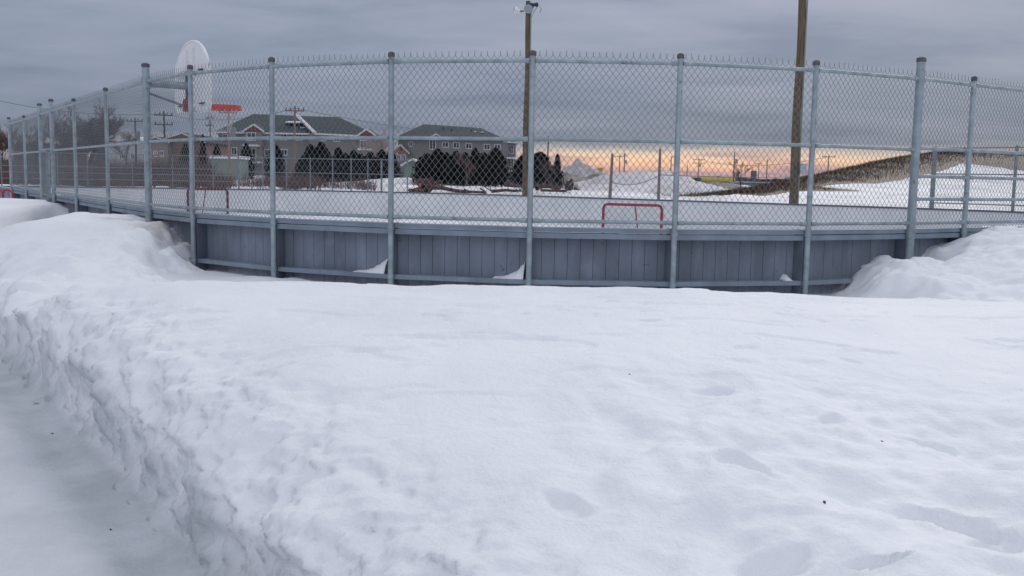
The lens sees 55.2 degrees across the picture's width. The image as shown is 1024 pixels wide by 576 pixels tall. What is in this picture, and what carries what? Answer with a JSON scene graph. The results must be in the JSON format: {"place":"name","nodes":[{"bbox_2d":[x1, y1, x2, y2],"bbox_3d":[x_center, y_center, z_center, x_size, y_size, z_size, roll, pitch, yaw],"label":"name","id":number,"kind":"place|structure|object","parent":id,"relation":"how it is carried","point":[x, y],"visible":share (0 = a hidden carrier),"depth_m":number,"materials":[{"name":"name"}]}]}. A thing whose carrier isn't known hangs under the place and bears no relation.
{"place":"outdoors","nodes":[
{"label":"outdoors","id":0,"kind":"place"},
{"bbox_2d":[376,149,385,175],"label":"cedar tree","id":1,"kind":"object","parent":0,"point":[381,156],"visible":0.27,"depth_m":91.95,"materials":[{"name":"green plant"}]},
{"bbox_2d":[432,180,486,193],"bbox_3d":[-3.004,-5.337,51.649,3.358,0.682,0.478,1,6,0],"label":"fallen branch","id":2,"kind":"object","parent":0,"point":[441,187],"visible":0.83,"depth_m":51.68,"materials":[{"name":"wood"}]},
{"bbox_2d":[210,212,766,234],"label":"ice","id":3,"kind":"structure","parent":0,"point":[464,222],"depth_m":43.01,"materials":[{"name":"ice"}]},
{"bbox_2d":[185,188,228,213],"bbox_3d":[-14.725,-4.183,47.011,1.980,1.261,1.079,-3,8,-32],"label":"hockey goal","id":4,"kind":"object","parent":3,"relation":"on","point":[221,190],"visible":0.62,"depth_m":47.06,"materials":[{"name":"red paint"}]},
{"bbox_2d":[301,216,360,219],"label":"snow ridge","id":5,"kind":"structure","parent":3,"relation":"on","point":[332,217],"depth_m":43.90,"materials":[{"name":"snow"}]},
{"bbox_2d":[399,220,458,223],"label":"snow ridge","id":6,"kind":"structure","parent":3,"relation":"on","point":[421,221],"depth_m":41.88,"materials":[{"name":"snow"}]},
{"bbox_2d":[6,186,1023,234],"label":"rink boards","id":7,"kind":"object","parent":3,"relation":"on","point":[550,205],"visible":0.54,"depth_m":43.84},
{"bbox_2d":[0,50,1023,294],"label":"rink fence","id":8,"kind":"object","parent":7,"relation":"on","point":[816,260],"visible":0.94,"depth_m":11.10,"materials":[{"name":"metal"}]},
{"bbox_2d":[141,40,241,131],"bbox_3d":[-4.501,-2.865,13.890,1.109,1.264,1.119,2,6,7],"label":"basketball hoop","id":9,"kind":"object","parent":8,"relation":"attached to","point":[193,53],"visible":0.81,"depth_m":13.73,"materials":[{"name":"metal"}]},
{"bbox_2d":[353,259,387,273],"bbox_3d":[-1.599,-0.281,11.139,0.420,0.204,0.141,4,7,24],"label":"snow wedge","id":10,"kind":"object","parent":8,"relation":"on","point":[382,268],"visible":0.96,"depth_m":11.07,"materials":[{"name":"snow"}]},
{"bbox_2d":[493,261,525,278],"bbox_3d":[-0.032,-0.204,10.745,0.340,0.195,0.141,2,7,12],"label":"snow wedge","id":11,"kind":"object","parent":8,"relation":"on","point":[520,273],"visible":1,"depth_m":10.71,"materials":[{"name":"snow"}]},
{"bbox_2d":[779,274,792,280],"bbox_3d":[3.104,-0.120,11.064,0.100,0.066,0.141,-1,7,-14],"label":"snow wedge","id":12,"kind":"object","parent":8,"relation":"on","point":[784,277],"visible":1,"depth_m":11.05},
{"bbox_2d":[929,145,1023,210],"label":"corner fence","id":13,"kind":"object","parent":7,"relation":"on","point":[933,179],"visible":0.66,"depth_m":31.89,"materials":[{"name":"metal"}]},
{"bbox_2d":[602,203,664,233],"bbox_3d":[3.917,-2.066,31.056,1.950,1.246,1.064,3,7,20],"label":"hockey goal","id":14,"kind":"object","parent":3,"relation":"on","point":[661,206],"visible":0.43,"depth_m":30.84,"materials":[{"name":"red paint"}]},
{"bbox_2d":[0,153,1023,575],"bbox_3d":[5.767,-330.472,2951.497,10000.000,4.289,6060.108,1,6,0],"label":"snow ground","id":15,"kind":"structure","parent":0,"point":[196,421],"depth_m":4.62,"materials":[{"name":"snow"}]},
{"bbox_2d":[0,189,13,197],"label":"rack","id":16,"kind":"object","parent":15,"relation":"on","point":[2,192],"visible":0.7,"depth_m":24.69,"materials":[{"name":"red"}]},
{"bbox_2d":[0,129,21,179],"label":"bare tree","id":17,"kind":"object","parent":15,"relation":"on","point":[4,146],"visible":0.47,"depth_m":59.80,"materials":[{"name":"brown plant"}]},
{"bbox_2d":[0,114,49,170],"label":"bare tree","id":18,"kind":"object","parent":15,"relation":"on","point":[21,137],"visible":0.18,"depth_m":71.40,"materials":[{"name":"brown plant"}]},
{"bbox_2d":[13,142,38,161],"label":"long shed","id":19,"kind":"structure","parent":15,"relation":"on","point":[29,153],"depth_m":168.63,"materials":[{"name":"grey"}]},
{"bbox_2d":[45,144,82,163],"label":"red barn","id":20,"kind":"structure","parent":15,"relation":"on","point":[64,155],"depth_m":150.92,"materials":[{"name":"red"}]},
{"bbox_2d":[45,113,95,174],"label":"bare tree","id":21,"kind":"object","parent":15,"relation":"on","point":[66,151],"visible":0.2,"depth_m":65.53,"materials":[{"name":"brown plant"}]},
{"bbox_2d":[56,99,126,171],"bbox_3d":[-26.241,-9.210,61.613,4.760,5.348,4.147,7,9,41],"label":"bare tree","id":22,"kind":"object","parent":15,"relation":"on","point":[103,130],"visible":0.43,"depth_m":61.35,"materials":[{"name":"brown plant"}]},
{"bbox_2d":[95,141,109,161],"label":"dark building","id":23,"kind":"structure","parent":15,"relation":"on","point":[100,152],"depth_m":163.66,"materials":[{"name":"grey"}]},
{"bbox_2d":[0,150,237,187],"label":"corner fence","id":24,"kind":"object","parent":15,"relation":"on","point":[1,165],"visible":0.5,"depth_m":48.46,"materials":[{"name":"metal"}]},
{"bbox_2d":[109,127,138,165],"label":"bare tree","id":25,"kind":"object","parent":15,"relation":"on","point":[128,139],"visible":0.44,"depth_m":118.84,"materials":[{"name":"brown plant"}]},
{"bbox_2d":[109,137,143,166],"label":"white building","id":26,"kind":"structure","parent":15,"relation":"on","point":[139,148],"depth_m":138.83,"materials":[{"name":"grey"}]},
{"bbox_2d":[128,119,142,157],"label":"utility pole","id":27,"kind":"object","parent":15,"relation":"on","point":[138,132],"visible":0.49,"depth_m":138.26,"materials":[{"name":"brown wood"}]},
{"bbox_2d":[151,136,172,166],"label":"house","id":28,"kind":"structure","parent":15,"relation":"on","point":[162,152],"depth_m":122.93,"materials":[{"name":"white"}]},
{"bbox_2d":[154,111,172,136],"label":"utility pole","id":29,"kind":"object","parent":15,"relation":"on","point":[163,120],"visible":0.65,"depth_m":126.32,"materials":[{"name":"brown wood"}]},
{"bbox_2d":[2,101,153,114],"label":"overhead wire","id":30,"kind":"object","parent":29,"relation":"attached to","point":[65,111],"visible":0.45,"depth_m":132.80,"materials":[{"name":"grey metal"}]},
{"bbox_2d":[178,144,188,166],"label":"cedar tree","id":31,"kind":"object","parent":15,"relation":"on","point":[184,149],"visible":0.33,"depth_m":118.69,"materials":[{"name":"green plant"}]},
{"bbox_2d":[0,153,378,190],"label":"brush","id":32,"kind":"object","parent":15,"relation":"on","point":[293,177],"visible":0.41,"depth_m":56.22,"materials":[{"name":"brown plant"}]},
{"bbox_2d":[164,133,231,167],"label":"brown house","id":33,"kind":"structure","parent":15,"relation":"on","point":[198,148],"depth_m":124.07,"materials":[{"name":"brick"}]},
{"bbox_2d":[198,134,210,168],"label":"spruce tree","id":34,"kind":"object","parent":15,"relation":"on","point":[201,153],"visible":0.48,"depth_m":117.47,"materials":[{"name":"green plant"}]},
{"bbox_2d":[205,116,213,136],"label":"utility pole","id":35,"kind":"object","parent":15,"relation":"on","point":[209,125],"visible":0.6,"depth_m":158.02,"materials":[{"name":"brown wood"}]},
{"bbox_2d":[210,144,221,167],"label":"cedar tree","id":36,"kind":"object","parent":15,"relation":"on","point":[215,152],"visible":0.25,"depth_m":121.02,"materials":[{"name":"green plant"}]},
{"bbox_2d":[219,111,236,177],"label":"utility pole","id":37,"kind":"object","parent":15,"relation":"on","point":[229,135],"visible":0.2,"depth_m":96.77,"materials":[{"name":"brown wood"}]},
{"bbox_2d":[209,155,249,179],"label":"flat shed","id":38,"kind":"structure","parent":15,"relation":"on","point":[233,163],"depth_m":103.32,"materials":[{"name":"green"}]},
{"bbox_2d":[240,143,256,178],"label":"cedar tree","id":39,"kind":"object","parent":15,"relation":"on","point":[247,155],"visible":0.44,"depth_m":112.14,"materials":[{"name":"green plant"}]},
{"bbox_2d":[264,144,287,176],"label":"cedar tree","id":40,"kind":"object","parent":15,"relation":"on","point":[279,160],"visible":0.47,"depth_m":109.38,"materials":[{"name":"green plant"}]},
{"bbox_2d":[3,153,581,189],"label":"dry weeds","id":41,"kind":"object","parent":15,"relation":"on","point":[575,188],"visible":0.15,"depth_m":69.02,"materials":[{"name":"brown plant"}]},
{"bbox_2d":[285,106,304,170],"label":"utility pole","id":42,"kind":"object","parent":15,"relation":"on","point":[294,150],"visible":0.78,"depth_m":106.72,"materials":[{"name":"brown wood"}]},
{"bbox_2d":[296,108,490,136],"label":"overhead wire","id":43,"kind":"object","parent":42,"relation":"attached to","point":[395,126],"visible":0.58,"depth_m":122.02,"materials":[{"name":"grey metal"}]},
{"bbox_2d":[213,114,381,175],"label":"apartment building","id":44,"kind":"structure","parent":15,"relation":"on","point":[314,127],"depth_m":148.54,"materials":[{"name":"beige"}]},
{"bbox_2d":[231,147,236,154],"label":"window","id":45,"kind":"structure","parent":44,"relation":"in","point":[233,149],"depth_m":148.66,"materials":[{"name":"grey"}]},
{"bbox_2d":[247,132,255,140],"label":"window","id":46,"kind":"structure","parent":44,"relation":"in","point":[250,134],"depth_m":147.22,"materials":[{"name":"grey"}]},
{"bbox_2d":[250,148,255,158],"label":"window","id":47,"kind":"structure","parent":44,"relation":"in","point":[253,151],"depth_m":147.50,"materials":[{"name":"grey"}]},
{"bbox_2d":[292,155,303,176],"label":"cedar tree","id":48,"kind":"object","parent":15,"relation":"on","point":[296,166],"visible":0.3,"depth_m":91.33,"materials":[{"name":"green plant"}]},
{"bbox_2d":[297,144,318,178],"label":"cedar tree","id":49,"kind":"object","parent":15,"relation":"on","point":[311,156],"visible":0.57,"depth_m":90.67,"materials":[{"name":"green plant"}]},
{"bbox_2d":[237,156,407,191],"bbox_3d":[-9.429,-5.696,48.921,8.790,1.619,0.532,2,6,8],"label":"corner fence","id":50,"kind":"object","parent":15,"relation":"on","point":[351,159],"visible":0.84,"depth_m":49.13,"materials":[{"name":"metal"}]},
{"bbox_2d":[315,142,334,176],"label":"cedar tree","id":51,"kind":"object","parent":15,"relation":"on","point":[319,148],"visible":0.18,"depth_m":91.20,"materials":[{"name":"green plant"}]},
{"bbox_2d":[316,148,337,182],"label":"cedar tree","id":52,"kind":"object","parent":15,"relation":"on","point":[327,156],"visible":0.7,"depth_m":90.00,"materials":[{"name":"green plant"}]},
{"bbox_2d":[332,147,343,180],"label":"cedar tree","id":53,"kind":"object","parent":15,"relation":"on","point":[340,152],"visible":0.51,"depth_m":91.74,"materials":[{"name":"green plant"}]},
{"bbox_2d":[336,152,350,181],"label":"cedar tree","id":54,"kind":"object","parent":15,"relation":"on","point":[348,164],"visible":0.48,"depth_m":91.16,"materials":[{"name":"green plant"}]},
{"bbox_2d":[346,150,357,174],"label":"cedar tree","id":55,"kind":"object","parent":15,"relation":"on","point":[353,155],"visible":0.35,"depth_m":91.44,"materials":[{"name":"green plant"}]},
{"bbox_2d":[347,154,371,181],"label":"cedar tree","id":56,"kind":"object","parent":15,"relation":"on","point":[359,164],"visible":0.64,"depth_m":89.90,"materials":[{"name":"green plant"}]},
{"bbox_2d":[364,151,380,178],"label":"cedar tree","id":57,"kind":"object","parent":15,"relation":"on","point":[370,156],"visible":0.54,"depth_m":90.35,"materials":[{"name":"green plant"}]},
{"bbox_2d":[351,127,399,156],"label":"bare tree","id":58,"kind":"object","parent":15,"relation":"on","point":[377,144],"visible":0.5,"depth_m":123.71,"materials":[{"name":"brown plant"}]},
{"bbox_2d":[365,140,407,161],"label":"bare tree","id":59,"kind":"object","parent":15,"relation":"on","point":[387,149],"visible":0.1,"depth_m":121.11,"materials":[{"name":"brown plant"}]},
{"bbox_2d":[380,152,402,177],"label":"cedar tree","id":60,"kind":"object","parent":15,"relation":"on","point":[386,166],"visible":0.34,"depth_m":90.95,"materials":[{"name":"green plant"}]},
{"bbox_2d":[5,160,785,182],"bbox_3d":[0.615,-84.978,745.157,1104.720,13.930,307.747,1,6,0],"label":"tree line","id":61,"kind":"object","parent":15,"relation":"on","point":[747,180],"visible":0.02,"depth_m":628.32,"materials":[{"name":"grey"}]},
{"bbox_2d":[400,158,416,177],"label":"garden shed","id":62,"kind":"structure","parent":15,"relation":"on","point":[410,161],"depth_m":83.39,"materials":[{"name":"green"}]},
{"bbox_2d":[408,184,427,191],"bbox_3d":[-4.794,-5.125,50.191,0.952,0.433,0.516,-4,8,-37],"label":"fallen branch","id":63,"kind":"object","parent":15,"relation":"on","point":[414,190],"visible":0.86,"depth_m":50.22,"materials":[{"name":"wood"}]},
{"bbox_2d":[410,153,439,182],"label":"cedar tree","id":64,"kind":"object","parent":15,"relation":"on","point":[425,165],"visible":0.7,"depth_m":77.97,"materials":[{"name":"green plant"}]},
{"bbox_2d":[411,176,440,184],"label":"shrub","id":65,"kind":"object","parent":15,"relation":"on","point":[424,180],"visible":0.63,"depth_m":67.42,"materials":[{"name":"brown plant"}]},
{"bbox_2d":[421,180,432,192],"bbox_3d":[-4.393,-5.247,51.312,0.701,0.801,0.586,6,8,37],"label":"fallen branch","id":66,"kind":"object","parent":15,"relation":"on","point":[429,186],"visible":0.71,"depth_m":51.25,"materials":[{"name":"wood"}]},
{"bbox_2d":[431,148,442,181],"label":"cedar tree","id":67,"kind":"object","parent":15,"relation":"on","point":[435,153],"visible":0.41,"depth_m":78.51,"materials":[{"name":"green plant"}]},
{"bbox_2d":[436,152,454,184],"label":"cedar tree","id":68,"kind":"object","parent":15,"relation":"on","point":[447,169],"visible":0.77,"depth_m":78.05,"materials":[{"name":"green plant"}]},
{"bbox_2d":[448,150,459,184],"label":"cedar tree","id":69,"kind":"object","parent":15,"relation":"on","point":[453,161],"visible":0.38,"depth_m":78.27,"materials":[{"name":"green plant"}]},
{"bbox_2d":[394,124,517,177],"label":"apartment building","id":70,"kind":"structure","parent":15,"relation":"on","point":[454,144],"depth_m":168.43,"materials":[{"name":"beige"}]},
{"bbox_2d":[429,140,435,149],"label":"window","id":71,"kind":"structure","parent":70,"relation":"in","point":[431,141],"depth_m":168.29,"materials":[{"name":"grey"}]},
{"bbox_2d":[442,142,448,147],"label":"window","id":72,"kind":"structure","parent":70,"relation":"in","point":[447,144],"depth_m":168.29,"materials":[{"name":"grey"}]},
{"bbox_2d":[453,142,459,147],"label":"window","id":73,"kind":"structure","parent":70,"relation":"in","point":[454,143],"depth_m":168.29,"materials":[{"name":"grey"}]},
{"bbox_2d":[484,144,489,149],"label":"window","id":74,"kind":"structure","parent":70,"relation":"in","point":[485,145],"depth_m":168.33,"materials":[{"name":"grey"}]},
{"bbox_2d":[509,145,513,153],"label":"window","id":75,"kind":"structure","parent":70,"relation":"in","point":[511,146],"depth_m":169.53,"materials":[{"name":"grey"}]},
{"bbox_2d":[452,152,475,185],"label":"cedar tree","id":76,"kind":"object","parent":15,"relation":"on","point":[460,177],"visible":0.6,"depth_m":77.46,"materials":[{"name":"green plant"}]},
{"bbox_2d":[452,150,476,185],"bbox_3d":[-2.811,-7.023,57.532,1.513,2.237,1.219,1,6,0],"label":"sapling","id":77,"kind":"object","parent":15,"relation":"on","point":[459,158],"visible":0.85,"depth_m":57.62,"materials":[{"name":"brown plant"}]},
{"bbox_2d":[470,148,481,185],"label":"cedar tree","id":78,"kind":"object","parent":15,"relation":"on","point":[475,155],"visible":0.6,"depth_m":77.91,"materials":[{"name":"green plant"}]},
{"bbox_2d":[473,152,493,186],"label":"cedar tree","id":79,"kind":"object","parent":15,"relation":"on","point":[485,170],"visible":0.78,"depth_m":77.79,"materials":[{"name":"green plant"}]},
{"bbox_2d":[487,147,513,186],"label":"cedar tree","id":80,"kind":"object","parent":15,"relation":"on","point":[498,170],"visible":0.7,"depth_m":78.30,"materials":[{"name":"green plant"}]},
{"bbox_2d":[483,186,521,192],"bbox_3d":[-0.313,-5.068,49.749,2.310,0.514,0.445,1,6,0],"label":"fallen branch","id":81,"kind":"object","parent":15,"relation":"on","point":[503,190],"visible":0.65,"depth_m":49.69,"materials":[{"name":"wood"}]},
{"bbox_2d":[509,155,522,183],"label":"cedar tree","id":82,"kind":"object","parent":15,"relation":"on","point":[518,170],"visible":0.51,"depth_m":74.44,"materials":[{"name":"green plant"}]},
{"bbox_2d":[513,1,541,194],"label":"light pole","id":83,"kind":"object","parent":15,"relation":"on","point":[528,8],"visible":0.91,"depth_m":46.68,"materials":[{"name":"brown wood"}]},
{"bbox_2d":[519,151,559,186],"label":"cedar tree","id":84,"kind":"object","parent":15,"relation":"on","point":[537,170],"visible":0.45,"depth_m":66.28,"materials":[{"name":"green plant"}]},
{"bbox_2d":[537,156,557,188],"bbox_3d":[1.775,-5.822,49.398,1.141,1.951,0.893,1,6,0],"label":"sapling","id":85,"kind":"object","parent":15,"relation":"on","point":[552,169],"visible":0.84,"depth_m":49.41,"materials":[{"name":"brown plant"}]},
{"bbox_2d":[540,182,572,191],"bbox_3d":[2.228,-5.017,48.801,1.642,0.571,0.386,2,6,6],"label":"fallen branch","id":86,"kind":"object","parent":15,"relation":"on","point":[553,190],"visible":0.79,"depth_m":48.81,"materials":[{"name":"wood"}]},
{"bbox_2d":[552,154,564,188],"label":"spruce tree","id":87,"kind":"object","parent":15,"relation":"on","point":[557,162],"visible":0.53,"depth_m":69.01,"materials":[{"name":"green plant"}]},
{"bbox_2d":[564,178,573,190],"bbox_3d":[2.849,-5.201,49.236,0.468,0.649,0.418,6,8,37],"label":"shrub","id":88,"kind":"object","parent":15,"relation":"on","point":[570,182],"visible":0.53,"depth_m":49.21,"materials":[{"name":"plant"}]},
{"bbox_2d":[560,172,588,182],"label":"snow pile","id":89,"kind":"object","parent":15,"relation":"on","point":[567,176],"visible":0.14,"depth_m":147.68,"materials":[{"name":"snow"}]},
{"bbox_2d":[561,158,606,176],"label":"snow pile","id":90,"kind":"object","parent":15,"relation":"on","point":[583,171],"visible":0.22,"depth_m":186.66,"materials":[{"name":"snow"}]},
{"bbox_2d":[583,173,599,178],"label":"snow pile","id":91,"kind":"object","parent":15,"relation":"on","point":[592,176],"visible":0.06,"depth_m":157.94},
{"bbox_2d":[563,183,651,191],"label":"snow pile","id":92,"kind":"object","parent":15,"relation":"on","point":[619,186],"visible":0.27,"depth_m":71.97,"materials":[{"name":"snow"}]},
{"bbox_2d":[608,154,613,197],"bbox_3d":[4.548,-4.863,45.237,0.207,2.673,0.164,-2,7,-22],"label":"wooden post","id":93,"kind":"object","parent":15,"relation":"on","point":[611,178],"visible":0.7,"depth_m":45.15,"materials":[{"name":"brown wood"}]},
{"bbox_2d":[563,170,696,187],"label":"snow pile","id":94,"kind":"object","parent":15,"relation":"on","point":[636,181],"visible":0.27,"depth_m":81.25,"materials":[{"name":"snow"}]},
{"bbox_2d":[657,149,660,198],"bbox_3d":[6.493,-4.695,43.233,0.139,2.847,0.139,-2,7,-22],"label":"wooden post","id":95,"kind":"object","parent":15,"relation":"on","point":[659,178],"visible":0.5,"depth_m":43.16,"materials":[{"name":"brown wood"}]},
{"bbox_2d":[661,174,775,177],"bbox_3d":[22.723,-9.504,81.153,0.040,1.128,83.016,4,7,23],"label":"overhead wire","id":96,"kind":"object","parent":95,"relation":"attached to","point":[715,176],"visible":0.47,"depth_m":56.36,"materials":[{"name":"grey metal"}]},
{"bbox_2d":[635,180,731,193],"bbox_3d":[11.910,-6.635,65.646,7.800,1.172,8.000,1,6,0],"label":"snow pile","id":97,"kind":"object","parent":15,"relation":"on","point":[690,187],"visible":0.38,"depth_m":63.90,"materials":[{"name":"snow"}]},
{"bbox_2d":[693,158,704,181],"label":"utility pole","id":98,"kind":"object","parent":15,"relation":"on","point":[698,159],"visible":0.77,"depth_m":327.09,"materials":[{"name":"brown wood"}]},
{"bbox_2d":[701,176,734,182],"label":"tank car","id":99,"kind":"object","parent":15,"relation":"on","point":[714,179],"visible":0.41,"depth_m":441.13,"materials":[{"name":"metal"}]},
{"bbox_2d":[704,181,743,188],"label":"snow pile","id":100,"kind":"object","parent":15,"relation":"on","point":[726,186],"visible":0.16,"depth_m":76.24,"materials":[{"name":"snow"}]},
{"bbox_2d":[727,159,754,186],"bbox_3d":[13.070,-6.406,55.741,1.722,1.782,0.774,1,6,0],"label":"sapling","id":101,"kind":"object","parent":15,"relation":"on","point":[745,170],"visible":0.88,"depth_m":55.70,"materials":[{"name":"brown plant"}]},
{"bbox_2d":[729,181,771,184],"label":"rail shed","id":102,"kind":"structure","parent":15,"relation":"on","point":[746,183],"depth_m":327.99,"materials":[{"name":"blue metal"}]},
{"bbox_2d":[789,0,807,203],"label":"light pole","id":103,"kind":"object","parent":15,"relation":"on","point":[802,28],"visible":0.78,"depth_m":36.92,"materials":[{"name":"brown wood"}]},
{"bbox_2d":[649,151,1023,196],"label":"dry grass","id":104,"kind":"structure","parent":15,"relation":"on","point":[762,187],"depth_m":59.04,"materials":[{"name":"plant"}]},
{"bbox_2d":[0,0,1023,178],"label":"sky","id":105,"kind":"structure","parent":0,"point":[61,51],"materials":[{"name":"grey"}]},
{"bbox_2d":[505,179,521,187],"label":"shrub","id":106,"kind":"object","parent":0,"point":[507,183],"visible":0.56,"depth_m":65.53,"materials":[{"name":"brown plant"}]},
{"bbox_2d":[533,179,559,190],"bbox_3d":[1.911,-5.646,53.676,1.489,0.659,0.620,3,7,14],"label":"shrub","id":107,"kind":"object","parent":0,"point":[537,188],"visible":0.68,"depth_m":53.60,"materials":[{"name":"brown plant"}]},
{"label":"utility pole","id":108,"kind":"object","parent":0,"visible":0},
{"bbox_2d":[701,157,825,165],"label":"overhead wire","id":109,"kind":"object","parent":108,"relation":"hanging from","point":[761,165],"visible":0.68,"depth_m":284.25,"materials":[{"name":"grey metal"}]}
]}

